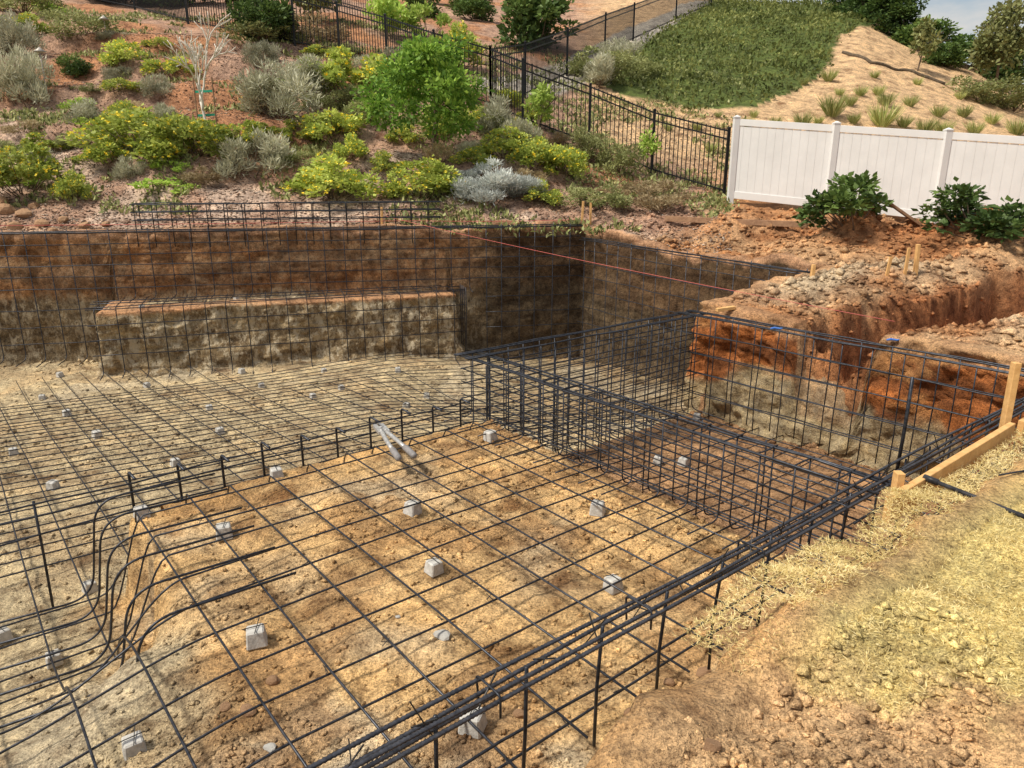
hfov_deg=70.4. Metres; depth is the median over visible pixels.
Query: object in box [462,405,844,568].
reinforcing bar
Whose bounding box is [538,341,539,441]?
reinforcing bar
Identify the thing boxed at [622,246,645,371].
reinforcing bar
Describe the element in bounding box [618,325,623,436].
reinforcing bar
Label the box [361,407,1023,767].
reinforcing bar
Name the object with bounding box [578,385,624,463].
reinforcing bar
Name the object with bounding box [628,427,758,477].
reinforcing bar
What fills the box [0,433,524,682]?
reinforcing bar
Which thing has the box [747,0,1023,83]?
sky
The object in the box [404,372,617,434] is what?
reinforcing bar
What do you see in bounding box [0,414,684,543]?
reinforcing bar
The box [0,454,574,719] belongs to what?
reinforcing bar
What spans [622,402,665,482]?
reinforcing bar
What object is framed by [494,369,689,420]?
reinforcing bar
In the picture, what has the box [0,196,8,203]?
stone
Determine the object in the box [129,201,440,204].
reinforcing bar
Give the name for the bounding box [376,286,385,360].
reinforcing bar
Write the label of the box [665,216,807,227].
edging board
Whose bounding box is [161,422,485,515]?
excavation shelf wall
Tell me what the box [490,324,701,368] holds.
reinforcing bar
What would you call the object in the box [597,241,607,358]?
reinforcing bar
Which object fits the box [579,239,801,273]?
reinforcing bar
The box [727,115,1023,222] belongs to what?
vinyl fence
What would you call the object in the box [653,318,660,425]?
reinforcing bar
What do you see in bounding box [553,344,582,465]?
reinforcing bar
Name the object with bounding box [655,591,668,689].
reinforcing bar
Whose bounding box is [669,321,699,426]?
reinforcing bar
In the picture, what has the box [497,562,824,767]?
reinforcing bar
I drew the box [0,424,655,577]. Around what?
reinforcing bar
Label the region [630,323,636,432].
reinforcing bar
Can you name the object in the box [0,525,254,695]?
reinforcing bar
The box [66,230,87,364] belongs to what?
reinforcing bar
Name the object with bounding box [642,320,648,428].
reinforcing bar
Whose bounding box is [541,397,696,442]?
reinforcing bar
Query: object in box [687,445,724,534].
reinforcing bar
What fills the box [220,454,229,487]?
reinforcing bar
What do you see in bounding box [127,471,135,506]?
reinforcing bar
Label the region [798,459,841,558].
reinforcing bar
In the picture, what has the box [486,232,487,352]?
reinforcing bar
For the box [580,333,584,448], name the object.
reinforcing bar
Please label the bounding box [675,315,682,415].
reinforcing bar
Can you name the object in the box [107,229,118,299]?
reinforcing bar
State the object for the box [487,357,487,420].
reinforcing bar
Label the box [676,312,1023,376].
reinforcing bar
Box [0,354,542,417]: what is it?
reinforcing bar
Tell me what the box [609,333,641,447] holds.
reinforcing bar
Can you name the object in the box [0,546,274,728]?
reinforcing bar
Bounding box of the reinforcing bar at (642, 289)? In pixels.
[578,275,701,301]
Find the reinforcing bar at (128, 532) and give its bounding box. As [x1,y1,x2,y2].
[0,419,673,565]
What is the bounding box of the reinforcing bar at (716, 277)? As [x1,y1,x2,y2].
[714,256,717,298]
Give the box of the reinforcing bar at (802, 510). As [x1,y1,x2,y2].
[461,380,851,529]
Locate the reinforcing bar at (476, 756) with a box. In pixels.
[456,536,843,767]
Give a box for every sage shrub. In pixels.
[0,8,47,55]
[0,43,56,108]
[21,147,57,165]
[63,97,101,124]
[94,28,128,39]
[99,65,133,80]
[110,155,148,180]
[136,71,176,98]
[153,102,178,118]
[210,124,295,182]
[229,54,324,120]
[240,39,284,69]
[277,53,336,91]
[351,54,370,69]
[378,44,402,69]
[454,140,481,154]
[474,93,523,133]
[500,117,544,146]
[579,50,615,86]
[597,35,644,61]
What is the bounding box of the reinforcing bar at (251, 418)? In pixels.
[0,372,638,457]
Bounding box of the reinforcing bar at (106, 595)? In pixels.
[0,507,241,670]
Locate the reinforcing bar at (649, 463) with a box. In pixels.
[647,410,694,492]
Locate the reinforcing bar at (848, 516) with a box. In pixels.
[487,383,867,523]
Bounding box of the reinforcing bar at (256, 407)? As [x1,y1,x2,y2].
[0,365,620,442]
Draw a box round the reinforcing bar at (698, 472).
[695,420,702,515]
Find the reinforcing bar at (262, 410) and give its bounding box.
[0,367,629,447]
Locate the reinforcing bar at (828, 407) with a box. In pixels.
[679,369,1020,456]
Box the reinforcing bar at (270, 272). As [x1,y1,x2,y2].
[0,264,580,278]
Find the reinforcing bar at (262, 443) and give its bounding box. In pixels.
[260,441,270,476]
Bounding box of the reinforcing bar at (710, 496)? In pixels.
[581,444,869,560]
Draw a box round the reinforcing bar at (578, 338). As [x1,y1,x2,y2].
[467,312,710,359]
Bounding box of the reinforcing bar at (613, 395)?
[500,373,695,426]
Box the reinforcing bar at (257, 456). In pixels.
[0,402,675,506]
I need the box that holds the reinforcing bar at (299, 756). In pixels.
[16,381,307,766]
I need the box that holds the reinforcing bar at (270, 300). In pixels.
[85,290,464,310]
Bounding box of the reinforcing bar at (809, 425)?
[678,388,990,476]
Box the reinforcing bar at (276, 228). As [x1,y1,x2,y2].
[0,224,581,232]
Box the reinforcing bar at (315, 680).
[150,507,698,767]
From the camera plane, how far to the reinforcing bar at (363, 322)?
13.07 m
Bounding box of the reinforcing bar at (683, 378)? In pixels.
[681,318,713,422]
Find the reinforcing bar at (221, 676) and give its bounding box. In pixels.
[58,493,665,767]
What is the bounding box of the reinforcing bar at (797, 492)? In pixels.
[726,459,864,526]
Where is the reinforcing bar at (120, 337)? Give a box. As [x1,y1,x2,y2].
[115,297,125,378]
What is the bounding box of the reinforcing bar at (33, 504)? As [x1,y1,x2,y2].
[0,399,474,513]
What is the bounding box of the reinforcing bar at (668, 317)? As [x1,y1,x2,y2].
[646,250,672,379]
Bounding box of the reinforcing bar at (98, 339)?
[93,299,105,380]
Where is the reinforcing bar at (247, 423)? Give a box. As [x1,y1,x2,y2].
[0,373,653,462]
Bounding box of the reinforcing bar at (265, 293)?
[93,284,452,302]
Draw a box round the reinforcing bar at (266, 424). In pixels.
[0,376,659,468]
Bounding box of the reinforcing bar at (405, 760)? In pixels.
[42,377,412,767]
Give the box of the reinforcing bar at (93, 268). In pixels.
[86,229,99,310]
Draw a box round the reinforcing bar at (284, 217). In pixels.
[137,216,440,219]
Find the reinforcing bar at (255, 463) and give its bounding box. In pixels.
[0,405,684,515]
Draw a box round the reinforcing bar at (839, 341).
[679,311,1023,374]
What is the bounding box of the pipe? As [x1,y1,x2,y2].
[922,474,1023,518]
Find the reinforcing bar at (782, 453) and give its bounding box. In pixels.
[668,416,943,504]
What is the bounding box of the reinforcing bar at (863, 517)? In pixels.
[853,427,1016,524]
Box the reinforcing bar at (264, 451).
[0,397,683,499]
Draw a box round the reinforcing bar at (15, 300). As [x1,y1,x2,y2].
[1,230,25,366]
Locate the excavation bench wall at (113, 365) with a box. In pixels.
[95,291,466,378]
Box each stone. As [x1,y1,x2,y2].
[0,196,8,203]
[0,203,16,214]
[6,221,23,229]
[15,208,31,217]
[28,202,39,208]
[34,219,49,227]
[58,216,68,222]
[78,221,90,228]
[101,221,109,226]
[219,701,230,711]
[240,703,256,717]
[263,742,275,752]
[266,675,279,685]
[433,629,450,640]
[513,709,523,717]
[623,707,630,715]
[663,678,674,686]
[696,667,710,676]
[703,738,721,751]
[727,626,736,633]
[738,622,746,629]
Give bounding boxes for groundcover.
[598,0,876,111]
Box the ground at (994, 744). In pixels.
[0,0,1023,767]
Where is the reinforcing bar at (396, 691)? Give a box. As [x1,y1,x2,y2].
[245,522,736,767]
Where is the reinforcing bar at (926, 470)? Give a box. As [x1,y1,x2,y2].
[918,446,930,515]
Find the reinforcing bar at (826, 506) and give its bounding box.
[757,469,894,541]
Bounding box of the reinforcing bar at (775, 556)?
[755,468,795,568]
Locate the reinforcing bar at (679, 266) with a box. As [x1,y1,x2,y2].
[582,249,765,280]
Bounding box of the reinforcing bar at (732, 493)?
[729,434,774,529]
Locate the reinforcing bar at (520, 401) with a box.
[519,363,520,434]
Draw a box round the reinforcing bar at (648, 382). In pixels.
[647,325,679,434]
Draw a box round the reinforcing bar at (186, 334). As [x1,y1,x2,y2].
[183,295,190,375]
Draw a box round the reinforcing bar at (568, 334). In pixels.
[456,310,697,355]
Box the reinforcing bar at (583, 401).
[582,338,614,457]
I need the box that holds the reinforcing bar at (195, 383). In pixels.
[0,351,409,407]
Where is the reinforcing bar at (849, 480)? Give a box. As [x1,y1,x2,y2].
[837,469,878,568]
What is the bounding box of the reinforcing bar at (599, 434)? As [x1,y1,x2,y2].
[597,391,599,470]
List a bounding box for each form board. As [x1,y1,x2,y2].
[882,422,1015,523]
[1015,417,1023,441]
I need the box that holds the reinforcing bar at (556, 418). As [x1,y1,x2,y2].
[555,377,557,452]
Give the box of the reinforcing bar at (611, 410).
[523,386,696,435]
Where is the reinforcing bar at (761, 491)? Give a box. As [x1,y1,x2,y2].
[755,440,766,541]
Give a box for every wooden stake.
[380,207,382,223]
[581,201,583,220]
[589,203,591,224]
[810,264,815,275]
[885,257,892,275]
[890,470,905,492]
[903,248,910,274]
[913,244,920,275]
[999,361,1021,427]
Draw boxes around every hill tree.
[224,0,261,17]
[293,0,340,14]
[362,0,411,38]
[864,0,929,22]
[908,14,950,70]
[964,0,1023,88]
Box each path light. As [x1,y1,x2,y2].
[34,47,45,82]
[99,15,108,28]
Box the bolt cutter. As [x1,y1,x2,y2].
[373,423,416,460]
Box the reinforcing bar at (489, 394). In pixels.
[489,358,490,418]
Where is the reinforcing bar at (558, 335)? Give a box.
[453,311,688,355]
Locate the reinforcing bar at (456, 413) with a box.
[366,376,577,445]
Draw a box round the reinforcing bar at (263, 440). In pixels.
[0,386,684,485]
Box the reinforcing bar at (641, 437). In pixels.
[573,414,713,460]
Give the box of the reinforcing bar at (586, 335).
[465,313,701,358]
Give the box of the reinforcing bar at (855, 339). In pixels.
[689,309,1023,369]
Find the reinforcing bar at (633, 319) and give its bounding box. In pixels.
[580,306,691,333]
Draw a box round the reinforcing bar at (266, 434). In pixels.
[1,381,680,479]
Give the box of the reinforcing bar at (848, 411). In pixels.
[688,370,1020,455]
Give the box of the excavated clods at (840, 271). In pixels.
[584,197,1023,344]
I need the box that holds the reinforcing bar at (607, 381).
[605,328,609,438]
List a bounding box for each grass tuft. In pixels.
[663,123,674,131]
[690,121,706,130]
[703,141,720,152]
[714,110,724,117]
[749,109,758,116]
[768,114,786,121]
[792,110,815,122]
[797,76,809,84]
[812,116,824,123]
[816,90,852,117]
[819,67,841,81]
[833,86,846,95]
[840,93,858,106]
[845,111,863,124]
[853,83,869,95]
[865,99,907,127]
[869,69,880,78]
[870,83,888,94]
[873,90,897,105]
[894,112,913,127]
[900,94,920,106]
[912,76,924,84]
[914,115,944,130]
[927,104,950,117]
[934,118,958,130]
[953,103,974,117]
[954,91,966,99]
[961,118,987,133]
[982,110,1006,124]
[1004,114,1023,135]
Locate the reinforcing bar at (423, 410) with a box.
[349,379,556,449]
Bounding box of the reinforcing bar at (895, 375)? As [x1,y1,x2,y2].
[694,332,1022,400]
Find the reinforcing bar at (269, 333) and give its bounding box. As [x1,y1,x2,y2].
[265,291,272,371]
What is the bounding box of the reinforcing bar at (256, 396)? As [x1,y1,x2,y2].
[0,358,594,431]
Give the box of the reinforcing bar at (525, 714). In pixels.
[522,666,528,767]
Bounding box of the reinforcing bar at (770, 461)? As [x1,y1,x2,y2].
[652,421,930,514]
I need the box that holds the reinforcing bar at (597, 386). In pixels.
[491,360,698,412]
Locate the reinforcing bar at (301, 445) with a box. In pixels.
[300,434,310,466]
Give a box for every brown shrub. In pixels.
[0,119,45,135]
[105,100,147,110]
[176,166,222,185]
[258,9,351,41]
[423,141,453,162]
[513,167,548,180]
[542,130,571,146]
[595,184,630,196]
[618,180,665,193]
[629,178,697,212]
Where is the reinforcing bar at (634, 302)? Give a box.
[581,290,689,315]
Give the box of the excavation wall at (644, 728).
[0,218,1023,767]
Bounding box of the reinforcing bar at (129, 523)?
[0,418,671,555]
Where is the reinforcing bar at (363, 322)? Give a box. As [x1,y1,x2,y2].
[357,287,365,356]
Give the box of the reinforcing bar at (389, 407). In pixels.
[329,381,453,428]
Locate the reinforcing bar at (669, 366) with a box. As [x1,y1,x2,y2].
[665,317,672,418]
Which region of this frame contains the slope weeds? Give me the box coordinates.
[0,3,750,237]
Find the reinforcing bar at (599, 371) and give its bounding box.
[491,348,699,397]
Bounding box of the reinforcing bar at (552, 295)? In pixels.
[551,223,556,359]
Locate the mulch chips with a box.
[0,30,743,252]
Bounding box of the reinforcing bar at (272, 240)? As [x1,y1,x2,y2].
[0,235,581,245]
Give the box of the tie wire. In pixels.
[48,399,1023,766]
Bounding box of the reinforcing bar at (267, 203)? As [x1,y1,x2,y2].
[138,201,409,203]
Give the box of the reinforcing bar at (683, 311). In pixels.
[661,251,687,382]
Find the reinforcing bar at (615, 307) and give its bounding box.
[596,243,618,365]
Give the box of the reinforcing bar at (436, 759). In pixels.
[433,714,438,767]
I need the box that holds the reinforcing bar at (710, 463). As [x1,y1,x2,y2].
[640,435,782,490]
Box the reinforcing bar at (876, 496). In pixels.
[866,472,880,562]
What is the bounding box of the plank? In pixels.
[889,203,921,225]
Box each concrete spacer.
[0,625,13,645]
[8,446,18,456]
[38,394,45,399]
[42,647,63,669]
[45,478,60,490]
[56,371,63,377]
[60,408,71,415]
[82,576,97,594]
[91,428,102,438]
[118,726,146,760]
[133,501,150,520]
[143,381,150,387]
[169,456,180,466]
[205,402,212,409]
[215,425,224,434]
[215,517,232,541]
[238,367,245,373]
[242,617,267,650]
[267,464,283,477]
[309,392,316,398]
[395,366,400,372]
[403,401,410,407]
[403,497,421,516]
[424,555,443,577]
[458,699,487,738]
[483,428,497,442]
[589,497,605,516]
[603,571,623,594]
[653,454,662,463]
[677,455,688,467]
[693,412,700,420]
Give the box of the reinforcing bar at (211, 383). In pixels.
[0,353,447,410]
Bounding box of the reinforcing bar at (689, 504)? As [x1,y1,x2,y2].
[563,450,830,564]
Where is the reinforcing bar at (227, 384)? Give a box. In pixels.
[1,355,512,413]
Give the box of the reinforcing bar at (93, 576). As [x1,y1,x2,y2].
[0,473,214,623]
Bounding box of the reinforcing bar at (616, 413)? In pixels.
[532,393,688,439]
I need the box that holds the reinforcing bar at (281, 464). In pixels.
[0,408,686,523]
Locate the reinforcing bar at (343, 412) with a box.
[289,388,408,437]
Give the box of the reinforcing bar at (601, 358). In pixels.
[490,336,700,382]
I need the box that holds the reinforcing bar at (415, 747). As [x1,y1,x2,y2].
[374,409,1023,767]
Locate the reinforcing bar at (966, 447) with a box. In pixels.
[956,425,971,501]
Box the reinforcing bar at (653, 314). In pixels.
[632,247,657,375]
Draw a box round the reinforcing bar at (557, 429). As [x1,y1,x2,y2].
[557,381,601,455]
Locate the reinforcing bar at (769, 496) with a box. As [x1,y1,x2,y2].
[764,445,793,542]
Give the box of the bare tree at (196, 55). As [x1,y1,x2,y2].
[163,11,236,124]
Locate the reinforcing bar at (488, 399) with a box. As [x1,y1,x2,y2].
[488,357,530,424]
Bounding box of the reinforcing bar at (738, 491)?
[602,438,887,549]
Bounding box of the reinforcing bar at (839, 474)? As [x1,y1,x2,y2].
[825,463,841,568]
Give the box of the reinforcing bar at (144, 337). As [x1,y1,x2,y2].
[140,297,148,377]
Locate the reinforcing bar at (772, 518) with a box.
[461,393,842,545]
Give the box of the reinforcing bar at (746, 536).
[722,456,760,549]
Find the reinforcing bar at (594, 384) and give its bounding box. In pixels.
[592,330,596,446]
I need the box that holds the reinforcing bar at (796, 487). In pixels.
[462,368,854,508]
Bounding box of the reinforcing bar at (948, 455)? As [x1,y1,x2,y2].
[937,435,952,514]
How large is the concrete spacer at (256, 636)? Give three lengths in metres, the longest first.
0.118 x 0.113 x 0.108 m
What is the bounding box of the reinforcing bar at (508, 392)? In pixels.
[508,352,508,428]
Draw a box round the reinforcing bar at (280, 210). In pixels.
[135,208,439,211]
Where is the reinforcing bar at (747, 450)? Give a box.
[460,355,875,493]
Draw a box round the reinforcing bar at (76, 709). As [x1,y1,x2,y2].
[0,477,97,767]
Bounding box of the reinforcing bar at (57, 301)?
[44,230,66,365]
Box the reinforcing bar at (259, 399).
[0,360,601,435]
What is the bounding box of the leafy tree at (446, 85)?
[349,32,495,151]
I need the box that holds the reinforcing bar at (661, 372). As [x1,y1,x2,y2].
[658,323,675,424]
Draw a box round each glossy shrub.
[791,169,893,229]
[910,176,1023,243]
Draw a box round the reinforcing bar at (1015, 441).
[1008,403,1023,468]
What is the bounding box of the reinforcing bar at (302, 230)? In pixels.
[0,226,582,234]
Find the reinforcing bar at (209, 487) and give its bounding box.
[0,412,683,534]
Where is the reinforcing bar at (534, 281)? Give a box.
[533,230,538,359]
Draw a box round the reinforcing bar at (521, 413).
[521,368,567,438]
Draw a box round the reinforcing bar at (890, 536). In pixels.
[840,499,948,567]
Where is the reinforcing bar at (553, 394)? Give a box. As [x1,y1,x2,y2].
[552,338,554,450]
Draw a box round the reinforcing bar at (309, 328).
[304,290,312,366]
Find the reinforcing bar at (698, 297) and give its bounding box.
[674,256,701,387]
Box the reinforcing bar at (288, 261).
[0,255,582,267]
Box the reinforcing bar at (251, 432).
[0,379,667,474]
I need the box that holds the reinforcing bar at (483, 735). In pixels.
[58,375,517,767]
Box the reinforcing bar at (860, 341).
[686,310,1023,371]
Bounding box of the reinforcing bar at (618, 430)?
[553,409,687,451]
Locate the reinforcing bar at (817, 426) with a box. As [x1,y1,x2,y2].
[687,389,992,475]
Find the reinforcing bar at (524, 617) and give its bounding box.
[104,372,636,697]
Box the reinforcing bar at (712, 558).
[187,365,790,595]
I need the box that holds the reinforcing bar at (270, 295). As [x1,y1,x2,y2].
[90,286,458,304]
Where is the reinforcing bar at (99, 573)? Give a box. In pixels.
[0,488,227,644]
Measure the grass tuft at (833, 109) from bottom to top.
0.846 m
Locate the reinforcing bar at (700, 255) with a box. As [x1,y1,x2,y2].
[581,237,809,271]
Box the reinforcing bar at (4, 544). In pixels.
[0,421,472,546]
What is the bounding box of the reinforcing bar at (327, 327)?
[322,291,330,361]
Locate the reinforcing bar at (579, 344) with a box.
[460,322,693,368]
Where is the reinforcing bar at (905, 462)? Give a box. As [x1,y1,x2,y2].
[890,459,906,550]
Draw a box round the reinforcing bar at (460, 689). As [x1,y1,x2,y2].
[304,397,1023,767]
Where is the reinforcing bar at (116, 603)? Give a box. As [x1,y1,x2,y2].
[0,420,501,649]
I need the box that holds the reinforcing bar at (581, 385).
[462,357,690,413]
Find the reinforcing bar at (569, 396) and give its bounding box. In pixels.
[568,341,595,460]
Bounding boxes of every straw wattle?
[405,2,494,7]
[474,61,513,74]
[841,51,945,84]
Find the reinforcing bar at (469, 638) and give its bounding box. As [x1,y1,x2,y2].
[79,372,587,738]
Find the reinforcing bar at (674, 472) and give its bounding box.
[672,419,717,504]
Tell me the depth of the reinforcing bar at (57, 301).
12.69 m
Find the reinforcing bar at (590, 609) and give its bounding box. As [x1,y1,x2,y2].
[126,370,689,672]
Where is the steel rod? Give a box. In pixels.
[998,470,1023,475]
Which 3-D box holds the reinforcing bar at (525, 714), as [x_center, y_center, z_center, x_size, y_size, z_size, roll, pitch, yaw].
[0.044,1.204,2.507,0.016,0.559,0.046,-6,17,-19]
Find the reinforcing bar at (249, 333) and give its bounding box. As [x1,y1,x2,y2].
[246,293,253,373]
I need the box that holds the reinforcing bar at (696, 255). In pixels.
[582,238,809,272]
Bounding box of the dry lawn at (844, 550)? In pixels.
[674,427,1023,732]
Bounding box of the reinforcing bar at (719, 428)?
[479,352,891,482]
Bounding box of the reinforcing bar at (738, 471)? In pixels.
[671,442,808,500]
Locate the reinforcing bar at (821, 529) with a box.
[487,398,864,545]
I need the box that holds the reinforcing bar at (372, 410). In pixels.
[310,384,431,432]
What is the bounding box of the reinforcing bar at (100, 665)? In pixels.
[0,443,548,704]
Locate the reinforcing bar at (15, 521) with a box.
[0,408,470,525]
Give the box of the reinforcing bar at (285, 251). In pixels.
[0,245,581,256]
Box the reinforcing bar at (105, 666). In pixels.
[0,466,598,734]
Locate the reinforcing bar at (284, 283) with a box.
[0,275,580,290]
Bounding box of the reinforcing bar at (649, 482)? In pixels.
[487,414,841,562]
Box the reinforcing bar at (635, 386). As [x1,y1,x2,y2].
[634,328,666,439]
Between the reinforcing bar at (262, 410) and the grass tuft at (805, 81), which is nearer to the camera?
the reinforcing bar at (262, 410)
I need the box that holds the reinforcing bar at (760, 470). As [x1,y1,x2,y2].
[638,427,908,522]
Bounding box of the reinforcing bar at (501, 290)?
[501,224,503,358]
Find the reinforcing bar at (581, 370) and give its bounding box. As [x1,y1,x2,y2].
[461,345,691,398]
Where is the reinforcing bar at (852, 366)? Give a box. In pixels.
[682,330,1016,400]
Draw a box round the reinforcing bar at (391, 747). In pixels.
[346,404,1023,767]
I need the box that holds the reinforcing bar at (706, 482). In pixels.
[703,423,749,515]
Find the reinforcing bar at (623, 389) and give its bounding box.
[622,331,654,444]
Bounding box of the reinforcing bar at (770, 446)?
[475,352,890,486]
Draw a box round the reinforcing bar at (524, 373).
[523,349,524,423]
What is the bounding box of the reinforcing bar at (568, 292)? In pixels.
[567,223,572,358]
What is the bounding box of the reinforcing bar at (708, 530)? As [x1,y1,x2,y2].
[206,364,824,582]
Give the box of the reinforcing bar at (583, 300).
[563,242,584,357]
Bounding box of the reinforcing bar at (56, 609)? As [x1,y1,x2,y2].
[0,564,125,627]
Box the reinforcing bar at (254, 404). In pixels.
[0,363,609,438]
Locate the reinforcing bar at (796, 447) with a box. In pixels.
[689,413,950,495]
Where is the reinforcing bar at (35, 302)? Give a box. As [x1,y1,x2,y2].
[22,231,45,367]
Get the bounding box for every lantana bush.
[0,11,54,34]
[0,140,78,196]
[17,132,73,150]
[46,169,93,202]
[58,103,199,164]
[68,137,128,164]
[84,114,134,140]
[96,37,147,67]
[97,77,142,94]
[100,98,146,125]
[139,56,202,77]
[140,36,173,47]
[146,111,231,159]
[212,119,271,149]
[245,122,275,132]
[267,118,321,144]
[279,152,383,200]
[296,44,401,93]
[296,107,369,144]
[299,44,326,54]
[331,132,370,160]
[368,149,405,175]
[373,154,465,199]
[383,122,425,144]
[422,113,450,139]
[423,161,450,183]
[430,18,484,69]
[447,144,498,172]
[460,105,485,125]
[475,123,534,157]
[497,88,521,107]
[505,135,560,168]
[515,104,552,123]
[521,178,564,205]
[538,142,590,177]
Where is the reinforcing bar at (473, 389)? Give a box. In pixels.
[472,354,473,422]
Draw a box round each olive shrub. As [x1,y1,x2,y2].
[0,0,69,14]
[0,138,19,158]
[35,5,120,40]
[53,132,92,149]
[68,82,100,93]
[146,113,174,128]
[209,20,309,44]
[284,149,322,165]
[295,114,327,128]
[297,93,335,111]
[325,42,365,52]
[326,84,365,109]
[341,96,395,124]
[474,107,509,136]
[554,183,634,210]
[562,124,609,160]
[564,45,647,80]
[594,137,645,175]
[620,56,663,76]
[943,73,1023,104]
[976,85,1023,112]
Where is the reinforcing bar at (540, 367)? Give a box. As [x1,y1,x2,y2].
[539,346,541,444]
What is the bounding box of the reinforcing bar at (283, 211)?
[130,209,441,212]
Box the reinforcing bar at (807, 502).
[651,443,899,535]
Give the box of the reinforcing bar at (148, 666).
[0,477,627,753]
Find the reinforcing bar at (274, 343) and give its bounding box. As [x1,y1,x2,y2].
[92,330,464,356]
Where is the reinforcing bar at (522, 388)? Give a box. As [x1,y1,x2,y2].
[522,344,523,433]
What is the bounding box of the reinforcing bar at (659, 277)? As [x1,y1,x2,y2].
[582,263,733,291]
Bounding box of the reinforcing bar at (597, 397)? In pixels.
[595,335,628,452]
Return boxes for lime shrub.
[4,173,45,185]
[30,0,67,12]
[57,96,96,109]
[70,116,101,124]
[126,176,201,193]
[149,158,189,172]
[401,0,452,39]
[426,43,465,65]
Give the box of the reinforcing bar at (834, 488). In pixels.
[487,369,871,500]
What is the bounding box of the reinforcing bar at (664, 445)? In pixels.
[595,420,735,468]
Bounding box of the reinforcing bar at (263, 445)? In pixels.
[0,392,681,491]
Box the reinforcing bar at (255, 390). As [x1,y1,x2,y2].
[0,354,581,425]
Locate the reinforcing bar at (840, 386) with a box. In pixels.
[680,349,998,423]
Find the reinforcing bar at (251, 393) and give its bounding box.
[1,358,575,427]
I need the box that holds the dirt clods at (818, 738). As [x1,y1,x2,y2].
[0,210,1023,767]
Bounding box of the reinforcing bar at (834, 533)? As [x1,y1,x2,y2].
[792,512,869,558]
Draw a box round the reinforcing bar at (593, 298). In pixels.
[573,244,594,358]
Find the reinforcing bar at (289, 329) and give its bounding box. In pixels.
[285,293,292,364]
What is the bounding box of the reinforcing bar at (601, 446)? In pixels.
[600,392,646,472]
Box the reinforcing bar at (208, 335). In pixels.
[204,294,212,373]
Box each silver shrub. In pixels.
[446,155,528,205]
[450,168,480,183]
[507,173,546,200]
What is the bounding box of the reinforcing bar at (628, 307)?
[607,243,631,368]
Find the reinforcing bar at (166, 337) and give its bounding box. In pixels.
[162,296,170,377]
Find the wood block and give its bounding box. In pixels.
[716,306,735,311]
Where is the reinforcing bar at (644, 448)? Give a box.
[642,403,647,490]
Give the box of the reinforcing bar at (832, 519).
[796,482,838,585]
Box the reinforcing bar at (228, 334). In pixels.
[225,294,232,371]
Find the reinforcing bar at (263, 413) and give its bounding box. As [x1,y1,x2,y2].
[0,369,635,451]
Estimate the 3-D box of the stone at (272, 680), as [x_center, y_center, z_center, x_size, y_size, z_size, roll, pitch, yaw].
[-1.079,1.338,3.269,0.062,0.044,0.050,0,16,0]
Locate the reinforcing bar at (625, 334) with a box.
[578,321,681,349]
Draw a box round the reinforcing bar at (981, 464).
[975,419,990,490]
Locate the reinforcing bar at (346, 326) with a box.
[340,289,348,360]
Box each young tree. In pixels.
[520,81,554,129]
[637,123,667,166]
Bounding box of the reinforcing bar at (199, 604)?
[136,571,295,661]
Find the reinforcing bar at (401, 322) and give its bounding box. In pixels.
[394,288,403,357]
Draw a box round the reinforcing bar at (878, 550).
[855,458,1019,565]
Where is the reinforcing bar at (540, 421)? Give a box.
[539,372,584,445]
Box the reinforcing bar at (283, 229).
[0,225,582,233]
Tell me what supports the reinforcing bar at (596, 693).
on the ground at (994, 744)
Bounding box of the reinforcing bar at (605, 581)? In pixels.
[140,369,722,650]
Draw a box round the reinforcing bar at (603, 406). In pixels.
[510,382,688,431]
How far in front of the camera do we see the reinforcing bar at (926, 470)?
4.42 m
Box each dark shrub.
[52,54,95,77]
[138,0,218,6]
[221,0,300,41]
[402,0,442,17]
[444,0,492,11]
[448,0,497,21]
[492,0,579,50]
[824,0,859,12]
[838,0,899,25]
[867,0,926,35]
[888,14,962,48]
[922,41,970,67]
[923,33,1023,67]
[966,49,1023,85]
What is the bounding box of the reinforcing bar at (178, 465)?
[176,463,185,501]
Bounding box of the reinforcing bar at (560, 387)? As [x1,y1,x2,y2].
[463,354,878,494]
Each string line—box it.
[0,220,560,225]
[386,216,894,321]
[924,438,1016,515]
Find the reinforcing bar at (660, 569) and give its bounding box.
[164,367,759,622]
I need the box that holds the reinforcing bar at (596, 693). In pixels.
[592,625,604,746]
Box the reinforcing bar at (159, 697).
[0,408,196,767]
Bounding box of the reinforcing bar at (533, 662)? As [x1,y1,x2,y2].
[341,400,1023,767]
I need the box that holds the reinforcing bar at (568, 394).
[566,336,569,453]
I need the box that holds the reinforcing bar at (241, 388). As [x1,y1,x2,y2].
[1,353,566,420]
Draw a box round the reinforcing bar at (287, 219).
[131,217,441,220]
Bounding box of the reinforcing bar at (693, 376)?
[691,317,724,419]
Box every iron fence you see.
[96,0,730,194]
[333,0,398,16]
[489,0,711,102]
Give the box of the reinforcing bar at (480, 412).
[385,373,597,439]
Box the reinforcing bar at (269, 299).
[85,289,463,308]
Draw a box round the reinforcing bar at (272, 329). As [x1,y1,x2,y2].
[90,317,464,341]
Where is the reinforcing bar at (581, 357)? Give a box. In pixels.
[461,333,692,383]
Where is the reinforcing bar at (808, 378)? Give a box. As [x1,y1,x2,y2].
[689,351,1015,426]
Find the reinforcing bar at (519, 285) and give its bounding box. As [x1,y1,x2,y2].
[519,224,521,359]
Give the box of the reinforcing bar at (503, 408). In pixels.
[503,359,549,430]
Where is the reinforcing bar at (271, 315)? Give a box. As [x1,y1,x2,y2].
[87,304,464,326]
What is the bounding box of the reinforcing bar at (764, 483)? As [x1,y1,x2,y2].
[692,451,835,514]

